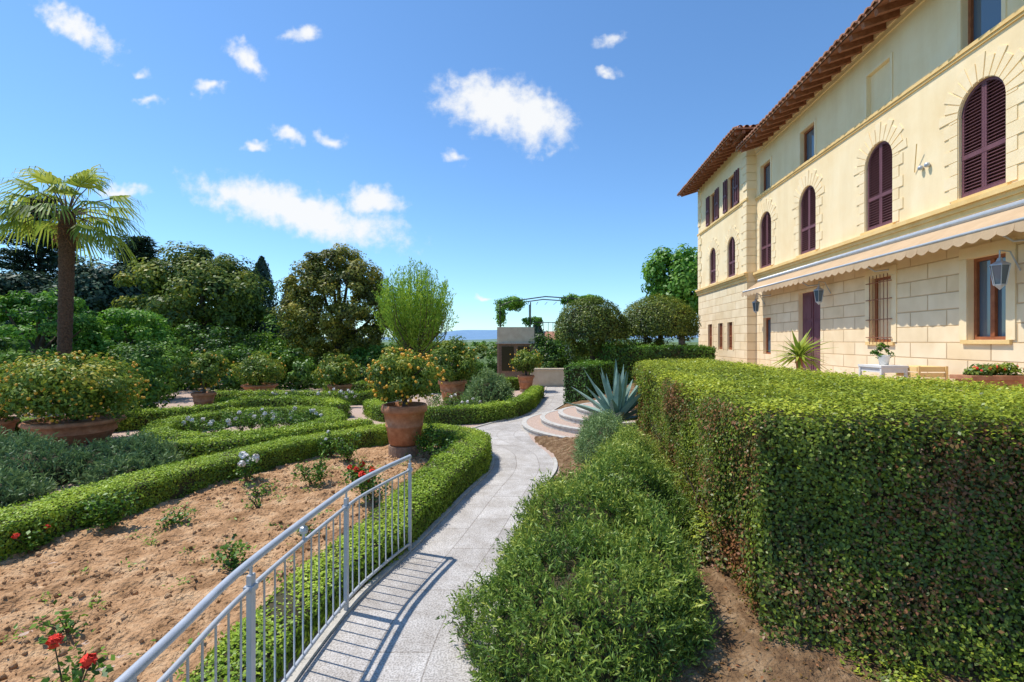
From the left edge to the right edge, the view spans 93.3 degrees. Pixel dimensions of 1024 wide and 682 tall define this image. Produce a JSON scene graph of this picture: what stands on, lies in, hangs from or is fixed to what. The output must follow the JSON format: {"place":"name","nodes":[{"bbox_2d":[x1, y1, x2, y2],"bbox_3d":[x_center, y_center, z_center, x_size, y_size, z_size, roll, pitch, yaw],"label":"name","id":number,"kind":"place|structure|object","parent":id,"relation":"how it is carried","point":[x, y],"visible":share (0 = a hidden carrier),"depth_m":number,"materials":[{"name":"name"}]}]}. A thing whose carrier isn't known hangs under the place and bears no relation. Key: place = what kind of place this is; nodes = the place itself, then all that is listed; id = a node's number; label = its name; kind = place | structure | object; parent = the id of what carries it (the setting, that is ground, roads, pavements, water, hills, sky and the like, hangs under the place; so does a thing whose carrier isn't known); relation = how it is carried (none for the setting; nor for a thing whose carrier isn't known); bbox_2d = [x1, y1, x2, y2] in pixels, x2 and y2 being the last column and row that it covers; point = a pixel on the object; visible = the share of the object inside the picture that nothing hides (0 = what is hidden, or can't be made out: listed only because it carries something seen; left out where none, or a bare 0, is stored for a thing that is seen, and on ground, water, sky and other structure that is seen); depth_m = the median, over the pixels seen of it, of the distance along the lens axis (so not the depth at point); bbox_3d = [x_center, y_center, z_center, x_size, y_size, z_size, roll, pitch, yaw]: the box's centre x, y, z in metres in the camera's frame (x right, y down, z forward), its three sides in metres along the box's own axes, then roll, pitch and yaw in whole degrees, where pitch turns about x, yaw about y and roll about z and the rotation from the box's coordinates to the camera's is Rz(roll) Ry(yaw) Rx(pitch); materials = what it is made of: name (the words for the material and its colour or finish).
{"place":"outdoors","nodes":[
{"label":"outdoors","id":0,"kind":"place"},
{"bbox_2d":[8,380,565,681],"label":"gravel ground","id":1,"kind":"structure","parent":0,"point":[183,397],"depth_m":14.47,"materials":[{"name":"grey gravel"}]},
{"bbox_2d":[0,361,27,436],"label":"potted citrus tree","id":2,"kind":"object","parent":1,"relation":"on","point":[7,422],"visible":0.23,"depth_m":10.15,"materials":[{"name":"green plant"}]},
{"bbox_2d":[0,350,150,449],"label":"potted citrus tree","id":3,"kind":"object","parent":1,"relation":"on","point":[87,392],"visible":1,"depth_m":9.76,"materials":[{"name":"green plant"}]},
{"bbox_2d":[0,164,150,402],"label":"palm tree","id":4,"kind":"object","parent":1,"relation":"on","point":[68,227],"visible":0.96,"depth_m":14.84,"materials":[{"name":"green plant"}]},
{"bbox_2d":[0,444,172,508],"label":"lavender shrub","id":5,"kind":"object","parent":1,"relation":"on","point":[16,486],"visible":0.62,"depth_m":7.00,"materials":[{"name":"green plant"}]},
{"bbox_2d":[0,335,185,418],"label":"shrub border","id":6,"kind":"object","parent":1,"relation":"on","point":[156,360],"visible":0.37,"depth_m":15.27,"materials":[{"name":"green plant"}]},
{"bbox_2d":[0,426,190,494],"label":"lavender shrub","id":7,"kind":"object","parent":1,"relation":"on","point":[59,463],"visible":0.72,"depth_m":7.57,"materials":[{"name":"green plant"}]},
{"bbox_2d":[71,307,180,374],"bbox_3d":[-17.850,0.298,22.381,4.889,3.836,4.684,0,0,-42],"label":"laurel shrub","id":8,"kind":"object","parent":1,"relation":"on","point":[152,322],"visible":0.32,"depth_m":21.69,"materials":[{"name":"green plant"}]},
{"bbox_2d":[12,399,248,437],"bbox_3d":[-9.397,1.957,12.251,1.164,0.608,5.114,0,0,43],"label":"box hedge","id":9,"kind":"object","parent":1,"relation":"on","point":[144,417],"visible":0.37,"depth_m":12.27,"materials":[{"name":"green plant"}]},
{"bbox_2d":[179,414,214,432],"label":"rose bush","id":10,"kind":"object","parent":1,"relation":"on","point":[191,420],"visible":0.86,"depth_m":10.88,"materials":[{"name":"green plant"}]},
{"bbox_2d":[169,349,229,405],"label":"potted citrus tree","id":11,"kind":"object","parent":1,"relation":"on","point":[203,372],"visible":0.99,"depth_m":14.68,"materials":[{"name":"green plant"}]},
{"bbox_2d":[0,454,413,681],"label":"weeds","id":12,"kind":"object","parent":1,"relation":"on","point":[137,654],"visible":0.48,"depth_m":4.40,"materials":[{"name":"green plant"}]},
{"bbox_2d":[203,418,236,432],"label":"rose bush","id":13,"kind":"object","parent":1,"relation":"on","point":[227,422],"visible":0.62,"depth_m":10.41,"materials":[{"name":"green plant"}]},
{"bbox_2d":[206,410,234,429],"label":"rose bush","id":14,"kind":"object","parent":1,"relation":"on","point":[227,416],"visible":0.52,"depth_m":11.38,"materials":[{"name":"green plant"}]},
{"bbox_2d":[0,444,444,681],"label":"soil bed","id":15,"kind":"object","parent":1,"relation":"on","point":[139,625],"visible":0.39,"depth_m":4.55,"materials":[{"name":"brown soil"}]},
{"bbox_2d":[0,517,56,557],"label":"rose bush","id":16,"kind":"object","parent":15,"relation":"on","point":[16,535],"visible":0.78,"depth_m":4.94,"materials":[{"name":"green plant"}]},
{"bbox_2d":[13,596,95,641],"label":"rose bush","id":17,"kind":"object","parent":15,"relation":"on","point":[68,629],"visible":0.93,"depth_m":3.52,"materials":[{"name":"green plant"}]},
{"bbox_2d":[28,633,114,681],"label":"rose bush","id":18,"kind":"object","parent":15,"relation":"on","point":[86,661],"visible":1,"depth_m":2.76,"materials":[{"name":"red plant"}]},
{"bbox_2d":[77,487,144,531],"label":"rose bush","id":19,"kind":"object","parent":15,"relation":"on","point":[105,515],"visible":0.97,"depth_m":5.50,"materials":[{"name":"green plant"}]},
{"bbox_2d":[148,501,200,530],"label":"rose bush","id":20,"kind":"object","parent":15,"relation":"on","point":[172,520],"visible":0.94,"depth_m":5.67,"materials":[{"name":"green plant"}]},
{"bbox_2d":[210,534,256,570],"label":"rose bush","id":21,"kind":"object","parent":15,"relation":"on","point":[233,557],"visible":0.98,"depth_m":4.56,"materials":[{"name":"green plant"}]},
{"bbox_2d":[225,445,264,482],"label":"rose bush","id":22,"kind":"object","parent":15,"relation":"on","point":[245,467],"visible":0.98,"depth_m":7.26,"materials":[{"name":"green plant"}]},
{"bbox_2d":[241,492,270,509],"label":"rose bush","id":23,"kind":"object","parent":15,"relation":"on","point":[258,505],"visible":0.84,"depth_m":6.17,"materials":[{"name":"green plant"}]},
{"bbox_2d":[241,478,287,498],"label":"rose bush","id":24,"kind":"object","parent":15,"relation":"on","point":[264,490],"visible":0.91,"depth_m":6.77,"materials":[{"name":"green plant"}]},
{"bbox_2d":[289,451,330,485],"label":"rose bush","id":25,"kind":"object","parent":15,"relation":"on","point":[318,472],"visible":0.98,"depth_m":7.17,"materials":[{"name":"green plant"}]},
{"bbox_2d":[317,426,338,457],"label":"rose bush","id":26,"kind":"object","parent":15,"relation":"on","point":[326,448],"visible":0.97,"depth_m":8.99,"materials":[{"name":"green plant"}]},
{"bbox_2d":[327,428,364,464],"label":"rose bush","id":27,"kind":"object","parent":15,"relation":"on","point":[347,451],"visible":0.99,"depth_m":8.57,"materials":[{"name":"green plant"}]},
{"bbox_2d":[342,458,377,500],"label":"rose bush","id":28,"kind":"object","parent":15,"relation":"on","point":[354,470],"visible":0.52,"depth_m":6.45,"materials":[{"name":"green plant"}]},
{"bbox_2d":[354,465,393,507],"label":"rose bush","id":29,"kind":"object","parent":15,"relation":"on","point":[370,485],"visible":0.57,"depth_m":6.19,"materials":[{"name":"green plant"}]},
{"bbox_2d":[409,420,453,457],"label":"rose bush","id":30,"kind":"object","parent":15,"relation":"on","point":[423,441],"visible":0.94,"depth_m":8.86,"materials":[{"name":"green plant"}]},
{"bbox_2d":[424,437,460,456],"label":"rose bush","id":31,"kind":"object","parent":15,"relation":"on","point":[437,452],"visible":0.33,"depth_m":8.33,"materials":[{"name":"green plant"}]},
{"bbox_2d":[9,310,441,390],"bbox_3d":[-13.482,0.749,24.030,21.558,4.977,7.366,0,0,-12],"label":"shrub border","id":32,"kind":"object","parent":1,"relation":"on","point":[298,363],"visible":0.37,"depth_m":22.81,"materials":[{"name":"green plant"}]},
{"bbox_2d":[231,410,254,430],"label":"rose bush","id":33,"kind":"object","parent":1,"relation":"on","point":[236,419],"visible":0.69,"depth_m":11.46,"materials":[{"name":"green plant"}]},
{"bbox_2d":[136,405,349,439],"bbox_3d":[-6.099,1.990,11.407,4.313,0.537,4.518,0,0,0],"label":"box hedge","id":34,"kind":"object","parent":1,"relation":"on","point":[170,428],"visible":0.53,"depth_m":11.02,"materials":[{"name":"green plant"}]},
{"bbox_2d":[0,422,492,681],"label":"box hedge","id":35,"kind":"object","parent":1,"relation":"on","point":[448,476],"visible":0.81,"depth_m":5.59,"materials":[{"name":"green plant"}]},
{"bbox_2d":[240,407,263,429],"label":"rose bush","id":36,"kind":"object","parent":1,"relation":"on","point":[249,422],"visible":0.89,"depth_m":11.35,"materials":[{"name":"green plant"}]},
{"bbox_2d":[230,350,286,390],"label":"potted citrus tree","id":37,"kind":"object","parent":1,"relation":"on","point":[249,370],"visible":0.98,"depth_m":18.16,"materials":[{"name":"green plant"}]},
{"bbox_2d":[157,417,373,459],"bbox_3d":[-4.849,2.002,9.884,4.385,0.500,1.125,0,0,-39],"label":"box hedge","id":38,"kind":"object","parent":1,"relation":"on","point":[196,446],"visible":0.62,"depth_m":9.17,"materials":[{"name":"green plant"}]},
{"bbox_2d":[251,409,280,427],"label":"rose bush","id":39,"kind":"object","parent":1,"relation":"on","point":[263,417],"visible":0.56,"depth_m":11.40,"materials":[{"name":"green plant"}]},
{"bbox_2d":[256,411,286,429],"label":"rose bush","id":40,"kind":"object","parent":1,"relation":"on","point":[264,423],"visible":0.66,"depth_m":11.14,"materials":[{"name":"green plant"}]},
{"bbox_2d":[269,406,297,426],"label":"rose bush","id":41,"kind":"object","parent":1,"relation":"on","point":[294,408],"visible":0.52,"depth_m":11.78,"materials":[{"name":"green plant"}]},
{"bbox_2d":[215,394,352,417],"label":"box hedge","id":42,"kind":"object","parent":1,"relation":"on","point":[300,400],"visible":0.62,"depth_m":14.87,"materials":[{"name":"green plant"}]},
{"bbox_2d":[283,409,301,425],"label":"rose bush","id":43,"kind":"object","parent":1,"relation":"on","point":[290,414],"visible":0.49,"depth_m":11.76,"materials":[{"name":"green plant"}]},
{"bbox_2d":[287,408,310,424],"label":"rose bush","id":44,"kind":"object","parent":1,"relation":"on","point":[299,418],"visible":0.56,"depth_m":11.59,"materials":[{"name":"green plant"}]},
{"bbox_2d":[213,388,398,404],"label":"box hedge","id":45,"kind":"object","parent":1,"relation":"on","point":[365,394],"visible":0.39,"depth_m":16.75,"materials":[{"name":"green plant"}]},
{"bbox_2d":[300,407,322,422],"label":"rose bush","id":46,"kind":"object","parent":1,"relation":"on","point":[315,413],"visible":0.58,"depth_m":11.84,"materials":[{"name":"green plant"}]},
{"bbox_2d":[270,243,390,369],"bbox_3d":[-9.236,-1.563,26.251,6.499,7.574,6.242,0,0,0],"label":"holm oak tree","id":47,"kind":"object","parent":1,"relation":"on","point":[349,270],"visible":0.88,"depth_m":24.56,"materials":[{"name":"green plant"}]},
{"bbox_2d":[310,352,363,391],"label":"potted citrus tree","id":48,"kind":"object","parent":1,"relation":"on","point":[336,374],"visible":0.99,"depth_m":17.37,"materials":[{"name":"green plant"}]},
{"bbox_2d":[342,388,359,403],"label":"rose bush","id":49,"kind":"object","parent":1,"relation":"on","point":[351,399],"visible":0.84,"depth_m":16.01,"materials":[{"name":"green plant"}]},
{"bbox_2d":[267,493,459,681],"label":"grass","id":50,"kind":"structure","parent":1,"relation":"on","point":[298,651],"depth_m":3.55,"materials":[{"name":"green plant"}]},
{"bbox_2d":[365,346,446,457],"bbox_3d":[-2.069,1.150,9.362,1.593,2.100,1.500,0,0,0],"label":"potted citrus tree","id":51,"kind":"object","parent":1,"relation":"on","point":[406,376],"visible":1,"depth_m":9.06,"materials":[{"name":"green plant"}]},
{"bbox_2d":[371,257,458,360],"bbox_3d":[-4.434,-0.847,22.001,3.979,6.110,3.895,0,0,0],"label":"willow tree","id":52,"kind":"object","parent":1,"relation":"on","point":[409,324],"visible":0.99,"depth_m":21.24,"materials":[{"name":"green plant"}]},
{"bbox_2d":[322,376,519,393],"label":"box hedge","id":53,"kind":"object","parent":1,"relation":"on","point":[361,385],"visible":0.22,"depth_m":20.29,"materials":[{"name":"green plant"}]},
{"bbox_2d":[287,386,562,681],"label":"path kerb","id":54,"kind":"structure","parent":1,"relation":"on","point":[333,625],"depth_m":4.34,"materials":[{"name":"stone"}]},
{"bbox_2d":[428,392,456,406],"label":"rose bush","id":55,"kind":"object","parent":1,"relation":"on","point":[451,397],"visible":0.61,"depth_m":14.46,"materials":[{"name":"green plant"}]},
{"bbox_2d":[427,335,478,405],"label":"potted citrus tree","id":56,"kind":"object","parent":1,"relation":"on","point":[460,362],"visible":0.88,"depth_m":16.48,"materials":[{"name":"green plant"}]},
{"bbox_2d":[362,384,544,424],"bbox_3d":[-0.679,1.955,15.385,7.565,0.614,3.946,0,0,-39],"label":"box hedge","id":57,"kind":"object","parent":1,"relation":"on","point":[527,400],"visible":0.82,"depth_m":13.21,"materials":[{"name":"green plant"}]},
{"bbox_2d":[457,363,514,404],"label":"lavender shrub","id":58,"kind":"object","parent":1,"relation":"on","point":[493,389],"visible":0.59,"depth_m":15.22,"materials":[{"name":"green plant"}]},
{"bbox_2d":[509,347,542,391],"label":"potted citrus tree","id":59,"kind":"object","parent":1,"relation":"on","point":[525,362],"visible":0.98,"depth_m":20.76,"materials":[{"name":"green plant"}]},
{"bbox_2d":[493,293,603,377],"bbox_3d":[2.063,-0.241,26.975,6.269,4.882,2.250,0,0,0],"label":"belvedere pergola","id":60,"kind":"object","parent":1,"relation":"on","point":[511,340],"visible":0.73,"depth_m":26.00,"materials":[{"name":"grey stone"}]},
{"bbox_2d":[531,368,565,386],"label":"garden wall","id":61,"kind":"structure","parent":1,"relation":"on","point":[550,377],"depth_m":23.20,"materials":[{"name":"paint"}]},
{"bbox_2d":[522,400,635,437],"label":"curved steps","id":62,"kind":"structure","parent":1,"relation":"on","point":[558,422],"depth_m":11.65,"materials":[{"name":"stone"}]},
{"bbox_2d":[562,359,614,403],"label":"box hedge","id":63,"kind":"object","parent":1,"relation":"on","point":[576,377],"visible":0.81,"depth_m":16.18,"materials":[{"name":"green plant"}]},
{"bbox_2d":[553,296,629,360],"bbox_3d":[3.104,0.222,19.012,3.025,3.967,2.934,0,0,0],"label":"topiary ball tree","id":64,"kind":"object","parent":1,"relation":"on","point":[595,320],"visible":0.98,"depth_m":18.22,"materials":[{"name":"green plant"}]},
{"bbox_2d":[52,342,697,379],"bbox_3d":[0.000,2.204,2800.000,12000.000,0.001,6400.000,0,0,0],"label":"ground","id":65,"kind":"structure","parent":0,"point":[491,344],"depth_m":142.11,"materials":[{"name":"green plant"}]},
{"bbox_2d":[0,270,56,352],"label":"dark evergreen tree","id":66,"kind":"object","parent":65,"relation":"on","point":[11,283],"visible":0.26,"depth_m":32.43,"materials":[{"name":"green plant"}]},
{"bbox_2d":[0,193,84,288],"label":"cedar tree","id":67,"kind":"object","parent":65,"relation":"on","point":[25,260],"visible":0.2,"depth_m":38.61,"materials":[{"name":"green plant"}]},
{"bbox_2d":[0,287,109,369],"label":"laurel shrub","id":68,"kind":"object","parent":65,"relation":"on","point":[36,338],"visible":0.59,"depth_m":19.78,"materials":[{"name":"green plant"}]},
{"bbox_2d":[37,255,142,348],"bbox_3d":[-29.045,-1.962,33.796,6.127,8.371,6.251,0,0,0],"label":"dark evergreen tree","id":69,"kind":"object","parent":65,"relation":"on","point":[96,290],"visible":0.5,"depth_m":32.99,"materials":[{"name":"green plant"}]},
{"bbox_2d":[101,231,172,341],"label":"cedar tree","id":70,"kind":"object","parent":65,"relation":"on","point":[149,251],"visible":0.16,"depth_m":41.37,"materials":[{"name":"green plant"}]},
{"bbox_2d":[110,240,281,351],"bbox_3d":[-19.195,-1.905,29.820,10.043,8.266,8.188,0,0,41],"label":"oak tree","id":71,"kind":"object","parent":65,"relation":"on","point":[226,288],"visible":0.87,"depth_m":27.92,"materials":[{"name":"green plant"}]},
{"bbox_2d":[246,256,280,352],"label":"cypress tree","id":72,"kind":"object","parent":65,"relation":"on","point":[262,264],"visible":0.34,"depth_m":33.70,"materials":[{"name":"green plant"}]},
{"bbox_2d":[275,274,300,357],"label":"cypress tree","id":73,"kind":"object","parent":65,"relation":"on","point":[280,301],"visible":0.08,"depth_m":35.36,"materials":[{"name":"green plant"}]},
{"bbox_2d":[328,341,653,347],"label":"distant trees","id":74,"kind":"object","parent":65,"relation":"on","point":[473,343],"visible":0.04,"depth_m":201.39,"materials":[{"name":"green plant"}]},
{"bbox_2d":[321,338,696,356],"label":"distant trees","id":75,"kind":"object","parent":65,"relation":"on","point":[482,349],"visible":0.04,"depth_m":74.65,"materials":[{"name":"green plant"}]},
{"bbox_2d":[532,323,543,353],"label":"cypress tree","id":76,"kind":"object","parent":65,"relation":"on","point":[538,329],"visible":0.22,"depth_m":59.37,"materials":[{"name":"green plant"}]},
{"bbox_2d":[438,330,642,379],"bbox_3d":[1.107,0.969,26.260,12.452,3.959,5.687,0,0,35],"label":"shrub border","id":77,"kind":"object","parent":65,"relation":"on","point":[553,350],"visible":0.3,"depth_m":24.55,"materials":[{"name":"green plant"}]},
{"bbox_2d":[640,243,697,344],"bbox_3d":[12.246,-2.361,35.021,5.840,9.163,5.764,0,0,0],"label":"maple tree","id":78,"kind":"object","parent":65,"relation":"on","point":[679,280],"visible":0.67,"depth_m":33.91,"materials":[{"name":"green plant"}]},
{"bbox_2d":[677,0,1023,390],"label":"villa","id":79,"kind":"object","parent":65,"relation":"on","point":[859,188],"visible":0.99,"depth_m":10.62,"materials":[{"name":"beige paint"}]},
{"bbox_2d":[803,291,819,371],"bbox_3d":[8.634,-0.208,13.839,0.060,2.416,1.192,0,0,5],"label":"door","id":80,"kind":"structure","parent":79,"relation":"in","point":[811,310],"depth_m":13.92,"materials":[{"name":"paint"}]},
{"bbox_2d":[710,0,1005,353],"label":"window frames","id":81,"kind":"structure","parent":79,"relation":"in","point":[993,290],"depth_m":8.50,"materials":[{"name":"brown wood"}]},
{"bbox_2d":[714,0,1005,351],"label":"window glass","id":82,"kind":"structure","parent":79,"relation":"in","point":[987,13],"depth_m":8.36,"materials":[{"name":"blue"}]},
{"bbox_2d":[296,387,565,681],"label":"garden path","id":83,"kind":"structure","parent":0,"point":[389,627],"depth_m":4.28,"materials":[{"name":"grey stone"}]},
{"bbox_2d":[114,455,412,681],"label":"metal railing","id":84,"kind":"object","parent":83,"relation":"on","point":[152,654],"visible":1,"depth_m":2.99,"materials":[{"name":"metal"}]},
{"bbox_2d":[0,0,872,336],"label":"sky","id":85,"kind":"structure","parent":0,"point":[524,149],"materials":[{"name":"blue"}]},
{"bbox_2d":[324,330,697,340],"bbox_3d":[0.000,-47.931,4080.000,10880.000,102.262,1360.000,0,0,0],"label":"distant hills","id":86,"kind":"structure","parent":0,"point":[477,334],"depth_m":3633.66,"materials":[{"name":"blue"}]},
{"bbox_2d":[326,338,697,341],"bbox_3d":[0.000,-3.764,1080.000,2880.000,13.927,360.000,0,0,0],"label":"distant hills","id":87,"kind":"structure","parent":0,"point":[664,339],"depth_m":963.10,"materials":[{"name":"blue"}]},
{"bbox_2d":[534,382,1023,681],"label":"bank ground","id":88,"kind":"structure","parent":0,"point":[792,667],"depth_m":3.01,"materials":[{"name":"soil"}]},
{"bbox_2d":[435,435,722,681],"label":"rosemary shrub","id":89,"kind":"object","parent":88,"relation":"on","point":[594,580],"visible":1,"depth_m":3.18,"materials":[{"name":"green plant"}]},
{"bbox_2d":[568,406,633,466],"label":"lavender shrub","id":90,"kind":"object","parent":88,"relation":"on","point":[595,428],"visible":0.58,"depth_m":8.05,"materials":[{"name":"green plant"}]},
{"bbox_2d":[565,359,642,421],"bbox_3d":[2.179,1.022,9.957,2.088,1.313,1.929,0,0,45],"label":"agave plant","id":91,"kind":"object","parent":88,"relation":"on","point":[619,401],"visible":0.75,"depth_m":9.75,"materials":[{"name":"green plant"}]},
{"bbox_2d":[577,419,679,481],"bbox_3d":[1.435,1.647,6.148,1.455,1.364,2.309,0,0,0],"label":"rosemary shrub","id":92,"kind":"object","parent":88,"relation":"on","point":[636,434],"visible":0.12,"depth_m":6.09,"materials":[{"name":"green plant"}]},
{"bbox_2d":[593,343,717,383],"bbox_3d":[5.527,1.176,18.597,4.676,2.230,1.736,0,0,-11],"label":"box hedge","id":93,"kind":"object","parent":88,"relation":"on","point":[626,355],"visible":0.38,"depth_m":17.93,"materials":[{"name":"green plant"}]},
{"bbox_2d":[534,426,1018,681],"bbox_3d":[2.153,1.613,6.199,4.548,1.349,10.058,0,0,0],"label":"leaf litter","id":94,"kind":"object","parent":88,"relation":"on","point":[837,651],"visible":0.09,"depth_m":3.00,"materials":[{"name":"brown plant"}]},
{"bbox_2d":[630,356,1023,681],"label":"clipped hedge","id":95,"kind":"object","parent":88,"relation":"on","point":[891,509],"visible":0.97,"depth_m":3.11,"materials":[{"name":"green plant"}]},
{"bbox_2d":[653,479,1016,681],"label":"ground cover","id":96,"kind":"object","parent":88,"relation":"on","point":[710,554],"visible":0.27,"depth_m":3.92,"materials":[{"name":"green plant"}]},
{"label":"terrace ground","id":97,"kind":"structure","parent":0,"visible":0},
{"bbox_2d":[621,294,701,346],"bbox_3d":[6.169,-0.415,20.297,3.431,3.245,3.229,0,0,0],"label":"topiary ball tree","id":98,"kind":"object","parent":97,"relation":"on","point":[656,315],"visible":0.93,"depth_m":19.34,"materials":[{"name":"green plant"}]},
{"bbox_2d":[769,329,837,371],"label":"yucca plant","id":99,"kind":"object","parent":97,"relation":"on","point":[800,349],"visible":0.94,"depth_m":9.59,"materials":[{"name":"green plant"}]},
{"bbox_2d":[858,364,908,378],"bbox_3d":[6.970,0.705,9.100,0.500,0.510,0.600,0,0,0],"label":"garden table","id":100,"kind":"object","parent":97,"relation":"on","point":[882,369],"visible":0.57,"depth_m":8.82,"materials":[{"name":"white paint"}]},
{"bbox_2d":[870,342,895,364],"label":"potted herb","id":101,"kind":"object","parent":100,"relation":"on","point":[883,359],"visible":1,"depth_m":9.08,"materials":[{"name":"green plant"}]},
{"bbox_2d":[896,365,947,385],"bbox_3d":[7.495,0.705,8.850,0.530,0.510,0.500,0,0,0],"label":"wooden chair","id":102,"kind":"object","parent":97,"relation":"on","point":[919,369],"visible":0.38,"depth_m":8.62,"materials":[{"name":"beige wood"}]},
{"bbox_2d":[950,362,1023,389],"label":"flower trough","id":103,"kind":"object","parent":97,"relation":"on","point":[1008,374],"visible":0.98,"depth_m":7.00,"materials":[{"name":"ceramic"}]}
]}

